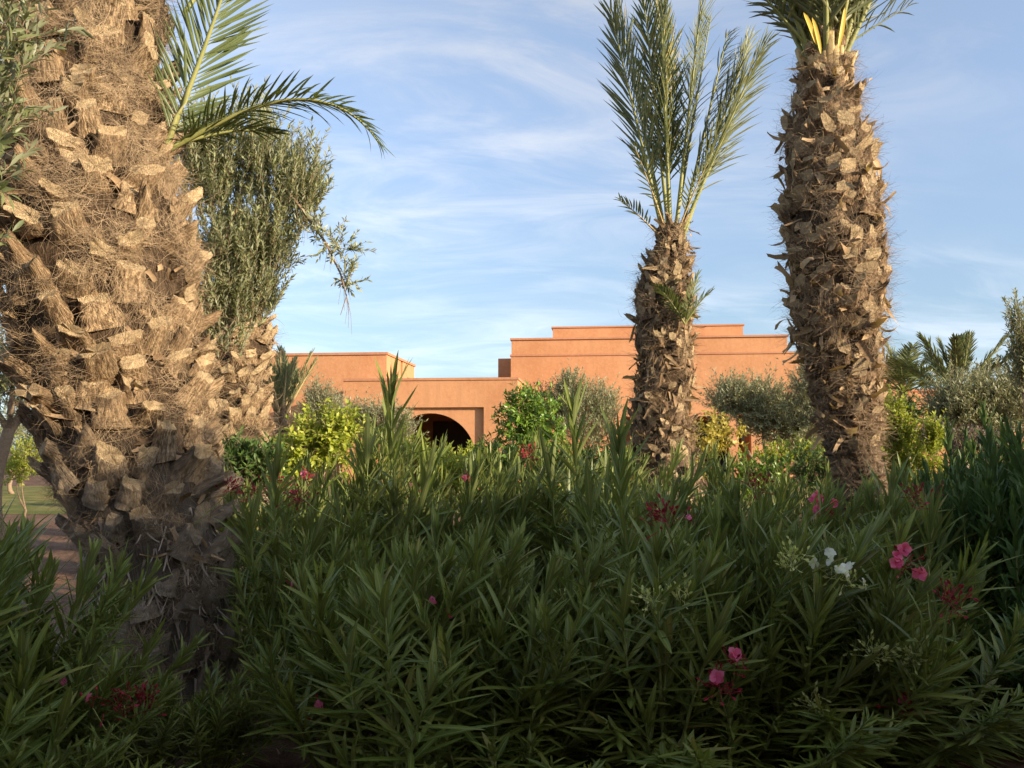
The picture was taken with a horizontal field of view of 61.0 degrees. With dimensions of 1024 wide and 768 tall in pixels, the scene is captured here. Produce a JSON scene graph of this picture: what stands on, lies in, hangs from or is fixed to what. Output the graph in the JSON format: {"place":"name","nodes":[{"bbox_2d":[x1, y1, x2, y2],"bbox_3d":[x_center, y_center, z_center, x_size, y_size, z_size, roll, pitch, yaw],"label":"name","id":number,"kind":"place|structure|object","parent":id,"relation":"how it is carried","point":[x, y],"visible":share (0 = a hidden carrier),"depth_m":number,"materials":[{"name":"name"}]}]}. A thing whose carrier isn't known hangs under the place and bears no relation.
{"place":"outdoors","nodes":[
{"label":"outdoors","id":0,"kind":"place"},
{"bbox_2d":[2,486,897,513],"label":"lawn","id":1,"kind":"structure","parent":0,"point":[16,507],"depth_m":18.88,"materials":[{"name":"green plant"}]},
{"bbox_2d":[0,406,36,493],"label":"dense shrub","id":2,"kind":"object","parent":1,"relation":"on","point":[9,485],"visible":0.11,"depth_m":21.76,"materials":[{"name":"green plant"}]},
{"bbox_2d":[511,358,628,453],"bbox_3d":[1.099,0.991,17.130,2.452,2.974,1.881,0,-4,0],"label":"olive tree","id":3,"kind":"object","parent":1,"relation":"on","point":[592,401],"visible":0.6,"depth_m":16.87,"materials":[{"name":"green plant"}]},
{"bbox_2d":[695,361,816,473],"bbox_3d":[4.506,0.958,15.965,2.474,2.847,1.647,0,-4,0],"label":"olive tree","id":4,"kind":"object","parent":1,"relation":"on","point":[752,404],"visible":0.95,"depth_m":15.79,"materials":[{"name":"green plant"}]},
{"bbox_2d":[770,351,822,508],"bbox_3d":[5.477,0.858,15.989,1.542,3.046,1.506,0,-4,0],"label":"olive tree","id":5,"kind":"object","parent":1,"relation":"on","point":[806,405],"visible":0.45,"depth_m":15.80,"materials":[{"name":"green plant"}]},
{"bbox_2d":[877,341,943,479],"bbox_3d":[8.577,0.755,18.934,2.339,3.574,2.310,0,-4,0],"label":"young palm","id":6,"kind":"object","parent":1,"relation":"on","point":[901,376],"visible":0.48,"depth_m":18.78,"materials":[{"name":"green plant"}]},
{"bbox_2d":[0,0,1023,450],"label":"sky","id":7,"kind":"structure","parent":0,"point":[494,218],"materials":[{"name":"blue"}]},
{"bbox_2d":[3,451,1023,767],"bbox_3d":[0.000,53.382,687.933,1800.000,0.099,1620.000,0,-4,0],"label":"ground","id":8,"kind":"structure","parent":0,"point":[283,759],"depth_m":5.58,"materials":[{"name":"brown soil"}]},
{"bbox_2d":[0,313,29,538],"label":"olive tree","id":9,"kind":"object","parent":8,"relation":"on","point":[6,436],"visible":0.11,"depth_m":8.91,"materials":[{"name":"green plant"}]},
{"bbox_2d":[3,433,41,517],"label":"variegated shrub","id":10,"kind":"object","parent":8,"relation":"on","point":[14,462],"visible":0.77,"depth_m":10.90,"materials":[{"name":"green plant"}]},
{"bbox_2d":[0,0,94,245],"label":"olive tree","id":11,"kind":"object","parent":8,"relation":"on","point":[8,11],"visible":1,"depth_m":2.87,"materials":[{"name":"green plant"}]},
{"bbox_2d":[0,493,118,767],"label":"oleander","id":12,"kind":"object","parent":8,"relation":"on","point":[14,544],"visible":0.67,"depth_m":2.73,"materials":[{"name":"green plant"}]},
{"bbox_2d":[0,617,119,767],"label":"oleander","id":13,"kind":"object","parent":8,"relation":"on","point":[59,723],"visible":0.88,"depth_m":2.33,"materials":[{"name":"green plant"}]},
{"bbox_2d":[0,537,174,765],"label":"oleander","id":14,"kind":"object","parent":8,"relation":"on","point":[112,603],"visible":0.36,"depth_m":2.84,"materials":[{"name":"green plant"}]},
{"bbox_2d":[0,720,200,767],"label":"oleander","id":15,"kind":"object","parent":8,"relation":"on","point":[103,751],"visible":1,"depth_m":2.30,"materials":[{"name":"green plant"}]},
{"bbox_2d":[0,617,214,767],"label":"oleander","id":16,"kind":"object","parent":8,"relation":"on","point":[107,695],"visible":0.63,"depth_m":2.61,"materials":[{"name":"green plant"}]},
{"bbox_2d":[66,669,246,767],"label":"oleander","id":17,"kind":"object","parent":8,"relation":"on","point":[154,749],"visible":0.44,"depth_m":2.87,"materials":[{"name":"green plant"}]},
{"bbox_2d":[0,0,394,711],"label":"date palm","id":18,"kind":"object","parent":8,"relation":"on","point":[106,362],"visible":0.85,"depth_m":3.74,"materials":[{"name":"brown plant"}]},
{"bbox_2d":[154,654,295,767],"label":"oleander","id":19,"kind":"object","parent":8,"relation":"on","point":[230,732],"visible":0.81,"depth_m":2.90,"materials":[{"name":"green plant"}]},
{"bbox_2d":[200,197,288,586],"bbox_3d":[-2.265,0.113,7.214,1.010,3.413,0.967,0,-4,0],"label":"date palm","id":20,"kind":"object","parent":8,"relation":"on","point":[249,407],"visible":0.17,"depth_m":7.01,"materials":[{"name":"brown plant"}]},
{"bbox_2d":[221,425,293,613],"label":"dense shrub","id":21,"kind":"object","parent":8,"relation":"on","point":[246,455],"visible":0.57,"depth_m":5.80,"materials":[{"name":"green plant"}]},
{"bbox_2d":[215,461,305,656],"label":"oleander","id":22,"kind":"object","parent":8,"relation":"on","point":[234,600],"visible":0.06,"depth_m":4.62,"materials":[{"name":"green plant"}]},
{"bbox_2d":[193,426,349,710],"bbox_3d":[-0.993,0.777,3.612,0.600,1.201,0.749,4,-6,-39],"label":"oleander","id":23,"kind":"object","parent":8,"relation":"on","point":[274,467],"visible":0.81,"depth_m":3.51,"materials":[{"name":"green plant"}]},
{"bbox_2d":[172,74,376,357],"bbox_3d":[-1.734,-0.285,5.969,1.614,3.787,0.868,0,-4,0],"label":"olive tree","id":24,"kind":"object","parent":8,"relation":"on","point":[259,244],"visible":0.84,"depth_m":5.89,"materials":[{"name":"green plant"}]},
{"bbox_2d":[264,346,318,499],"bbox_3d":[-2.629,0.689,9.935,0.853,2.339,0.816,-1,-4,13],"label":"young palm","id":25,"kind":"object","parent":8,"relation":"on","point":[290,382],"visible":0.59,"depth_m":9.93,"materials":[{"name":"green plant"}]},
{"bbox_2d":[218,449,364,666],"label":"oleander","id":26,"kind":"object","parent":8,"relation":"on","point":[321,503],"visible":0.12,"depth_m":4.31,"materials":[{"name":"green plant"}]},
{"bbox_2d":[211,504,379,738],"bbox_3d":[-0.814,0.918,3.425,0.642,0.896,0.658,0,-4,0],"label":"oleander","id":27,"kind":"object","parent":8,"relation":"on","point":[275,624],"visible":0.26,"depth_m":3.35,"materials":[{"name":"green plant"}]},
{"bbox_2d":[226,490,390,674],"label":"oleander","id":28,"kind":"object","parent":8,"relation":"on","point":[353,524],"visible":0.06,"depth_m":3.94,"materials":[{"name":"green plant"}]},
{"bbox_2d":[288,365,351,508],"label":"olive bush","id":29,"kind":"object","parent":8,"relation":"on","point":[319,396],"visible":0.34,"depth_m":13.90,"materials":[{"name":"green plant"}]},
{"bbox_2d":[261,395,379,506],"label":"variegated shrub","id":30,"kind":"object","parent":8,"relation":"on","point":[326,434],"visible":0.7,"depth_m":6.20,"materials":[{"name":"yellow plant"}]},
{"bbox_2d":[255,449,404,557],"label":"oleander","id":31,"kind":"object","parent":8,"relation":"on","point":[304,468],"visible":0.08,"depth_m":4.83,"materials":[{"name":"green plant"}]},
{"bbox_2d":[272,465,405,586],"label":"oleander","id":32,"kind":"object","parent":8,"relation":"on","point":[368,531],"visible":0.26,"depth_m":3.79,"materials":[{"name":"green plant"}]},
{"bbox_2d":[264,352,415,480],"bbox_3d":[-6.823,1.444,33.544,5.259,4.803,4.700,0,-4,6],"label":"villa","id":33,"kind":"object","parent":8,"relation":"on","point":[336,368],"visible":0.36,"depth_m":31.33,"materials":[{"name":"paint"}]},
{"bbox_2d":[282,536,398,732],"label":"oleander","id":34,"kind":"object","parent":8,"relation":"on","point":[338,580],"visible":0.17,"depth_m":3.28,"materials":[{"name":"green plant"}]},
{"bbox_2d":[235,540,494,767],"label":"oleander","id":35,"kind":"object","parent":8,"relation":"on","point":[313,642],"visible":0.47,"depth_m":2.70,"materials":[{"name":"green plant"}]},
{"bbox_2d":[259,454,496,637],"bbox_3d":[-0.578,0.861,3.955,0.888,1.092,0.897,4,-6,-41],"label":"oleander","id":36,"kind":"object","parent":8,"relation":"on","point":[338,508],"visible":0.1,"depth_m":3.89,"materials":[{"name":"green plant"}]},
{"bbox_2d":[300,418,457,560],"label":"oleander","id":37,"kind":"object","parent":8,"relation":"on","point":[372,470],"visible":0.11,"depth_m":4.63,"materials":[{"name":"green plant"}]},
{"bbox_2d":[337,387,428,455],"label":"olive bush","id":38,"kind":"object","parent":8,"relation":"on","point":[374,411],"visible":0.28,"depth_m":12.89,"materials":[{"name":"green plant"}]},
{"bbox_2d":[325,420,452,540],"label":"oleander","id":39,"kind":"object","parent":8,"relation":"on","point":[414,455],"visible":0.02,"depth_m":4.93,"materials":[{"name":"green plant"}]},
{"bbox_2d":[292,561,500,767],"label":"oleander","id":40,"kind":"object","parent":8,"relation":"on","point":[397,715],"visible":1,"depth_m":2.27,"materials":[{"name":"green plant"}]},
{"bbox_2d":[338,352,461,580],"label":"oleander","id":41,"kind":"object","parent":8,"relation":"on","point":[389,394],"visible":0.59,"depth_m":3.92,"materials":[{"name":"green plant"}]},
{"bbox_2d":[354,422,499,508],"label":"shrub","id":42,"kind":"object","parent":8,"relation":"on","point":[403,449],"visible":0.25,"depth_m":7.91,"materials":[{"name":"green plant"}]},
{"bbox_2d":[342,377,528,483],"bbox_3d":[-2.295,1.907,32.011,5.844,3.648,7.635,0,-4,6],"label":"villa","id":43,"kind":"object","parent":8,"relation":"on","point":[460,411],"visible":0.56,"depth_m":28.36,"materials":[{"name":"paint"}]},
{"bbox_2d":[433,421,473,468],"bbox_3d":[-2.145,2.633,33.324,1.800,2.400,0.070,0,-4,6],"label":"door","id":44,"kind":"structure","parent":43,"relation":"in","point":[456,433],"depth_m":33.36,"materials":[{"name":"black"}]},
{"bbox_2d":[377,501,505,708],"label":"oleander","id":45,"kind":"object","parent":8,"relation":"on","point":[434,536],"visible":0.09,"depth_m":3.16,"materials":[{"name":"green plant"}]},
{"bbox_2d":[417,444,482,540],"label":"shrub","id":46,"kind":"object","parent":8,"relation":"on","point":[444,460],"visible":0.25,"depth_m":7.29,"materials":[{"name":"green plant"}]},
{"bbox_2d":[275,516,637,767],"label":"oleander","id":47,"kind":"object","parent":8,"relation":"on","point":[428,583],"visible":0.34,"depth_m":2.69,"materials":[{"name":"green plant"}]},
{"bbox_2d":[383,446,593,610],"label":"oleander","id":48,"kind":"object","parent":8,"relation":"on","point":[494,505],"visible":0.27,"depth_m":3.98,"materials":[{"name":"green plant"}]},
{"bbox_2d":[340,686,646,767],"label":"oleander","id":49,"kind":"object","parent":8,"relation":"on","point":[496,755],"visible":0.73,"depth_m":2.40,"materials":[{"name":"green plant"}]},
{"bbox_2d":[452,442,542,614],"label":"oleander","id":50,"kind":"object","parent":8,"relation":"on","point":[491,525],"visible":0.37,"depth_m":3.85,"materials":[{"name":"green plant"}]},
{"bbox_2d":[461,431,546,486],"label":"shrub","id":51,"kind":"object","parent":8,"relation":"on","point":[494,447],"visible":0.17,"depth_m":6.92,"materials":[{"name":"green plant"}]},
{"bbox_2d":[449,429,590,559],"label":"oleander","id":52,"kind":"object","parent":8,"relation":"on","point":[495,462],"visible":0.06,"depth_m":4.93,"materials":[{"name":"green plant"}]},
{"bbox_2d":[491,380,569,481],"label":"citrus tree","id":53,"kind":"object","parent":8,"relation":"on","point":[525,416],"visible":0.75,"depth_m":9.89,"materials":[{"name":"green plant"}]},
{"bbox_2d":[441,585,628,767],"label":"oleander","id":54,"kind":"object","parent":8,"relation":"on","point":[543,674],"visible":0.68,"depth_m":2.49,"materials":[{"name":"green plant"}]},
{"bbox_2d":[425,459,652,664],"bbox_3d":[0.122,0.881,4.072,1.074,1.070,0.908,0,-4,0],"label":"oleander","id":55,"kind":"object","parent":8,"relation":"on","point":[516,476],"visible":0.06,"depth_m":4.07,"materials":[{"name":"green plant"}]},
{"bbox_2d":[361,513,718,767],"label":"oleander","id":56,"kind":"object","parent":8,"relation":"on","point":[477,549],"visible":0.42,"depth_m":2.58,"materials":[{"name":"green plant"}]},
{"bbox_2d":[512,429,589,495],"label":"shrub","id":57,"kind":"object","parent":8,"relation":"on","point":[549,447],"visible":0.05,"depth_m":7.53,"materials":[{"name":"green plant"}]},
{"bbox_2d":[465,423,656,592],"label":"oleander","id":58,"kind":"object","parent":8,"relation":"on","point":[641,472],"visible":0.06,"depth_m":4.85,"materials":[{"name":"green plant"}]},
{"bbox_2d":[536,561,612,710],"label":"oleander","id":59,"kind":"object","parent":8,"relation":"on","point":[569,577],"visible":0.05,"depth_m":2.95,"materials":[{"name":"green plant"}]},
{"bbox_2d":[522,371,644,614],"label":"oleander","id":60,"kind":"object","parent":8,"relation":"on","point":[573,405],"visible":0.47,"depth_m":3.85,"materials":[{"name":"green plant"}]},
{"bbox_2d":[555,439,640,505],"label":"shrub","id":61,"kind":"object","parent":8,"relation":"on","point":[590,451],"visible":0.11,"depth_m":7.11,"materials":[{"name":"green plant"}]},
{"bbox_2d":[453,536,772,767],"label":"oleander","id":62,"kind":"object","parent":8,"relation":"on","point":[708,568],"visible":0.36,"depth_m":2.65,"materials":[{"name":"green plant"}]},
{"bbox_2d":[570,436,692,555],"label":"oleander","id":63,"kind":"object","parent":8,"relation":"on","point":[671,467],"visible":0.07,"depth_m":5.10,"materials":[{"name":"green plant"}]},
{"bbox_2d":[526,437,741,601],"bbox_3d":[0.556,0.831,4.066,1.063,1.170,1.046,-2,-5,26],"label":"oleander","id":64,"kind":"object","parent":8,"relation":"on","point":[687,476],"visible":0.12,"depth_m":3.98,"materials":[{"name":"green plant"}]},
{"bbox_2d":[558,398,712,620],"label":"oleander","id":65,"kind":"object","parent":8,"relation":"on","point":[620,465],"visible":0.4,"depth_m":3.23,"materials":[{"name":"green plant"}]},
{"bbox_2d":[498,324,826,480],"bbox_3d":[5.717,1.024,35.976,12.548,6.011,9.140,0,-4,6],"label":"villa","id":66,"kind":"object","parent":8,"relation":"on","point":[594,351],"visible":0.26,"depth_m":31.77,"materials":[{"name":"paint"}]},
{"bbox_2d":[690,423,727,478],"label":"shrub","id":67,"kind":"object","parent":66,"relation":"in","point":[723,452],"depth_m":33.57,"materials":[{"name":"green plant"}]},
{"bbox_2d":[495,501,844,767],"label":"oleander","id":68,"kind":"object","parent":8,"relation":"on","point":[622,517],"visible":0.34,"depth_m":2.75,"materials":[{"name":"green plant"}]},
{"bbox_2d":[574,493,774,765],"bbox_3d":[0.466,0.803,2.492,0.599,0.980,0.427,0,-4,0],"label":"oleander","id":69,"kind":"object","parent":8,"relation":"on","point":[662,652],"visible":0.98,"depth_m":2.49,"materials":[{"name":"green plant"}]},
{"bbox_2d":[595,0,786,532],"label":"date palm","id":70,"kind":"object","parent":8,"relation":"on","point":[665,298],"visible":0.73,"depth_m":7.53,"materials":[{"name":"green plant"}]},
{"bbox_2d":[594,473,801,615],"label":"oleander","id":71,"kind":"object","parent":8,"relation":"on","point":[778,507],"visible":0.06,"depth_m":3.97,"materials":[{"name":"green plant"}]},
{"bbox_2d":[636,514,797,667],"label":"oleander","id":72,"kind":"object","parent":8,"relation":"on","point":[718,577],"visible":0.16,"depth_m":2.87,"materials":[{"name":"green plant"}]},
{"bbox_2d":[687,406,749,490],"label":"golden shrub","id":73,"kind":"object","parent":8,"relation":"on","point":[711,432],"visible":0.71,"depth_m":8.98,"materials":[{"name":"yellow plant"}]},
{"bbox_2d":[565,673,928,767],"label":"oleander","id":74,"kind":"object","parent":8,"relation":"on","point":[726,752],"visible":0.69,"depth_m":2.43,"materials":[{"name":"green plant"}]},
{"bbox_2d":[694,468,800,576],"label":"oleander","id":75,"kind":"object","parent":8,"relation":"on","point":[714,516],"visible":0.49,"depth_m":3.78,"materials":[{"name":"green plant"}]},
{"bbox_2d":[693,437,815,541],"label":"oleander","id":76,"kind":"object","parent":8,"relation":"on","point":[712,476],"visible":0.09,"depth_m":5.24,"materials":[{"name":"green plant"}]},
{"bbox_2d":[647,459,876,581],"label":"oleander","id":77,"kind":"object","parent":8,"relation":"on","point":[827,510],"visible":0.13,"depth_m":3.82,"materials":[{"name":"green plant"}]},
{"bbox_2d":[723,444,807,518],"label":"shrub","id":78,"kind":"object","parent":8,"relation":"on","point":[762,469],"visible":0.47,"depth_m":7.70,"materials":[{"name":"green plant"}]},
{"bbox_2d":[622,491,956,764],"bbox_3d":[0.895,0.864,3.084,1.094,0.951,1.131,2,-5,-22],"label":"oleander","id":79,"kind":"object","parent":8,"relation":"on","point":[851,669],"visible":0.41,"depth_m":2.74,"materials":[{"name":"green plant"}]},
{"bbox_2d":[753,432,826,513],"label":"variegated shrub","id":80,"kind":"object","parent":8,"relation":"on","point":[781,449],"visible":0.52,"depth_m":8.92,"materials":[{"name":"green plant"}]},
{"bbox_2d":[789,443,833,504],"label":"shrub","id":81,"kind":"object","parent":8,"relation":"on","point":[817,463],"visible":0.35,"depth_m":8.11,"materials":[{"name":"green plant"}]},
{"bbox_2d":[749,457,885,543],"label":"oleander","id":82,"kind":"object","parent":8,"relation":"on","point":[792,502],"visible":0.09,"depth_m":5.08,"materials":[{"name":"green plant"}]},
{"bbox_2d":[743,0,916,531],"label":"date palm","id":83,"kind":"object","parent":8,"relation":"on","point":[829,210],"visible":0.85,"depth_m":5.68,"materials":[{"name":"brown plant"}]},
{"bbox_2d":[675,507,1023,767],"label":"oleander","id":84,"kind":"object","parent":8,"relation":"on","point":[893,563],"visible":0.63,"depth_m":2.66,"materials":[{"name":"green plant"}]},
{"bbox_2d":[735,473,975,644],"bbox_3d":[1.486,0.907,3.929,1.093,0.996,1.000,0,-4,0],"label":"oleander","id":85,"kind":"object","parent":8,"relation":"on","point":[912,529],"visible":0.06,"depth_m":3.77,"materials":[{"name":"green plant"}]},
{"bbox_2d":[717,648,1023,767],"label":"oleander","id":86,"kind":"object","parent":8,"relation":"on","point":[965,743],"visible":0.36,"depth_m":2.60,"materials":[{"name":"green plant"}]},
{"bbox_2d":[764,531,1023,767],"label":"oleander","id":87,"kind":"object","parent":8,"relation":"on","point":[1002,664],"visible":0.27,"depth_m":2.80,"materials":[{"name":"green plant"}]},
{"bbox_2d":[880,384,928,490],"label":"variegated shrub","id":88,"kind":"object","parent":8,"relation":"on","point":[903,436],"visible":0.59,"depth_m":7.34,"materials":[{"name":"green plant"}]},
{"bbox_2d":[882,387,929,490],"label":"dense shrub","id":89,"kind":"object","parent":8,"relation":"on","point":[917,411],"visible":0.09,"depth_m":9.41,"materials":[{"name":"green plant"}]},
{"bbox_2d":[844,454,983,621],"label":"oleander","id":90,"kind":"object","parent":8,"relation":"on","point":[936,519],"visible":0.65,"depth_m":3.61,"materials":[{"name":"green plant"}]},
{"bbox_2d":[842,574,987,738],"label":"oleander","id":91,"kind":"object","parent":8,"relation":"on","point":[966,650],"visible":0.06,"depth_m":2.90,"materials":[{"name":"green plant"}]},
{"bbox_2d":[905,408,949,480],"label":"variegated shrub","id":92,"kind":"object","parent":8,"relation":"on","point":[935,432],"visible":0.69,"depth_m":7.16,"materials":[{"name":"green plant"}]},
{"bbox_2d":[855,436,1005,602],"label":"oleander","id":93,"kind":"object","parent":8,"relation":"on","point":[868,493],"visible":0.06,"depth_m":4.11,"materials":[{"name":"green plant"}]},
{"bbox_2d":[869,414,1014,518],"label":"hedge shrub","id":94,"kind":"object","parent":8,"relation":"on","point":[947,444],"visible":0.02,"depth_m":4.64,"materials":[{"name":"green plant"}]},
{"bbox_2d":[886,330,1013,467],"bbox_3d":[7.274,0.624,13.881,1.693,3.087,2.057,2,-5,-26],"label":"young palm","id":95,"kind":"object","parent":8,"relation":"on","point":[961,345],"visible":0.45,"depth_m":13.87,"materials":[{"name":"green plant"}]},
{"bbox_2d":[896,400,1023,617],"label":"hedge shrub","id":96,"kind":"object","parent":8,"relation":"on","point":[1011,511],"visible":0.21,"depth_m":3.54,"materials":[{"name":"green plant"}]},
{"bbox_2d":[900,445,1023,620],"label":"oleander","id":97,"kind":"object","parent":8,"relation":"on","point":[925,477],"visible":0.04,"depth_m":3.72,"materials":[{"name":"green plant"}]},
{"bbox_2d":[910,417,1014,459],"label":"mauve shrub","id":98,"kind":"object","parent":8,"relation":"on","point":[956,442],"visible":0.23,"depth_m":8.90,"materials":[{"name":"green plant"}]},
{"bbox_2d":[907,389,1023,474],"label":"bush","id":99,"kind":"object","parent":8,"relation":"on","point":[916,393],"depth_m":32.92,"materials":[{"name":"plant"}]},
{"bbox_2d":[908,416,1023,505],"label":"hedge shrub","id":100,"kind":"object","parent":8,"relation":"on","point":[968,446],"visible":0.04,"depth_m":4.83,"materials":[{"name":"green plant"}]},
{"bbox_2d":[910,344,1023,470],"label":"olive bush","id":101,"kind":"object","parent":8,"relation":"on","point":[958,399],"visible":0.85,"depth_m":10.80,"materials":[{"name":"green plant"}]},
{"bbox_2d":[934,413,1023,602],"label":"hedge shrub","id":102,"kind":"object","parent":8,"relation":"on","point":[1013,440],"visible":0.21,"depth_m":3.58,"materials":[{"name":"green plant"}]},
{"bbox_2d":[936,572,1023,751],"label":"oleander","id":103,"kind":"object","parent":8,"relation":"on","point":[1012,678],"visible":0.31,"depth_m":3.11,"materials":[{"name":"green plant"}]},
{"bbox_2d":[998,287,1023,414],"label":"olive tree","id":104,"kind":"object","parent":8,"relation":"on","point":[1016,347],"visible":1,"depth_m":8.04,"materials":[{"name":"green plant"}]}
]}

